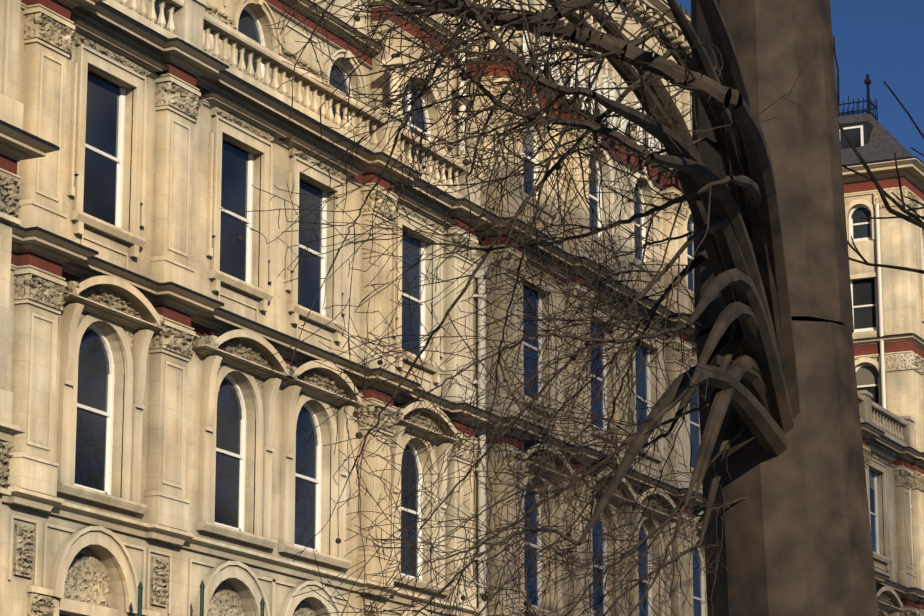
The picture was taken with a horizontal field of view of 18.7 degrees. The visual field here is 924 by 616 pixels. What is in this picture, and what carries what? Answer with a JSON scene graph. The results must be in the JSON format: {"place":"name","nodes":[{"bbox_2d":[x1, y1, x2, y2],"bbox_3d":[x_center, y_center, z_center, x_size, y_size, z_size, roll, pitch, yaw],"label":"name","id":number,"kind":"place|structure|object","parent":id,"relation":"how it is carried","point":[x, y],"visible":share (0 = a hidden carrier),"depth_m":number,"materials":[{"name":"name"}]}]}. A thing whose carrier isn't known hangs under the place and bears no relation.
{"place":"outdoors","nodes":[
{"label":"outdoors","id":0,"kind":"place"},
{"bbox_2d":[0,0,923,615],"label":"hotel walls","id":1,"kind":"structure","parent":0,"point":[14,588],"depth_m":50.49,"materials":[{"name":"beige stone"}]},
{"bbox_2d":[0,0,923,615],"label":"hotel stone trim","id":2,"kind":"structure","parent":1,"relation":"attached to","point":[168,316],"depth_m":50.52,"materials":[{"name":"beige stone"}]},
{"bbox_2d":[74,6,923,615],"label":"window frames","id":3,"kind":"structure","parent":1,"relation":"in","point":[108,414],"depth_m":52.50,"materials":[{"name":"white wood"}]},
{"bbox_2d":[59,0,878,615],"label":"window panes","id":4,"kind":"structure","parent":3,"relation":"in","point":[99,196],"depth_m":51.48,"materials":[{"name":"glass"}]},
{"bbox_2d":[100,0,915,448],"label":"hotel balustrades","id":5,"kind":"object","parent":1,"relation":"attached to","point":[188,20],"visible":0.52,"depth_m":51.93,"materials":[{"name":"beige stone"}]},
{"bbox_2d":[455,19,913,615],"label":"hotel downpipes","id":6,"kind":"object","parent":1,"relation":"attached to","point":[483,385],"visible":0.33,"depth_m":58.22,"materials":[{"name":"grey metal"}]},
{"bbox_2d":[678,4,912,164],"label":"hotel roofs","id":7,"kind":"structure","parent":1,"relation":"on","point":[881,142],"depth_m":88.62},
{"bbox_2d":[219,0,878,615],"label":"bare plane tree","id":8,"kind":"object","parent":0,"point":[755,164],"visible":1,"depth_m":11.38,"materials":[{"name":"brown plant"}]},
{"bbox_2d":[676,0,923,162],"label":"sky","id":9,"kind":"structure","parent":0,"point":[883,40],"materials":[{"name":"blue"}]},
{"bbox_2d":[844,194,900,422],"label":"wall","id":10,"kind":"structure","parent":0,"point":[867,250],"depth_m":87.37,"materials":[{"name":"beige stone"}]},
{"bbox_2d":[833,36,923,273],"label":"churchyard tree","id":11,"kind":"object","parent":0,"point":[917,221],"visible":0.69,"depth_m":49.86,"materials":[{"name":"brown plant"}]},
{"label":"hotel","id":12,"kind":"object","parent":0,"visible":0},
{"bbox_2d":[391,52,400,57],"bbox_3d":[-1.334,-5.011,55.485,0.150,0.225,0.500,-6,-15,25],"label":"pigeon","id":13,"kind":"object","parent":12,"relation":"on","point":[394,55],"visible":0.65,"depth_m":55.45,"materials":[{"name":"grey"}]},
{"bbox_2d":[512,33,676,177],"bbox_3d":[3.591,-4.225,65.123,0.500,0.820,11.900,-6,-15,25],"label":"sign rail","id":14,"kind":"object","parent":12,"relation":"attached to","point":[602,92],"visible":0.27,"depth_m":63.30,"materials":[{"name":"grey metal"}]},
{"bbox_2d":[523,31,666,166],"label":"sign grand hotel","id":15,"kind":"structure","parent":14,"relation":"attached to","point":[612,93],"depth_m":63.58,"materials":[{"name":"white"}]},
{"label":"street","id":16,"kind":"structure","parent":0,"visible":0},
{"bbox_2d":[137,580,326,615],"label":"street poles","id":17,"kind":"object","parent":16,"relation":"on","point":[202,586],"visible":1,"depth_m":46.13,"materials":[{"name":"metal"}]}
]}

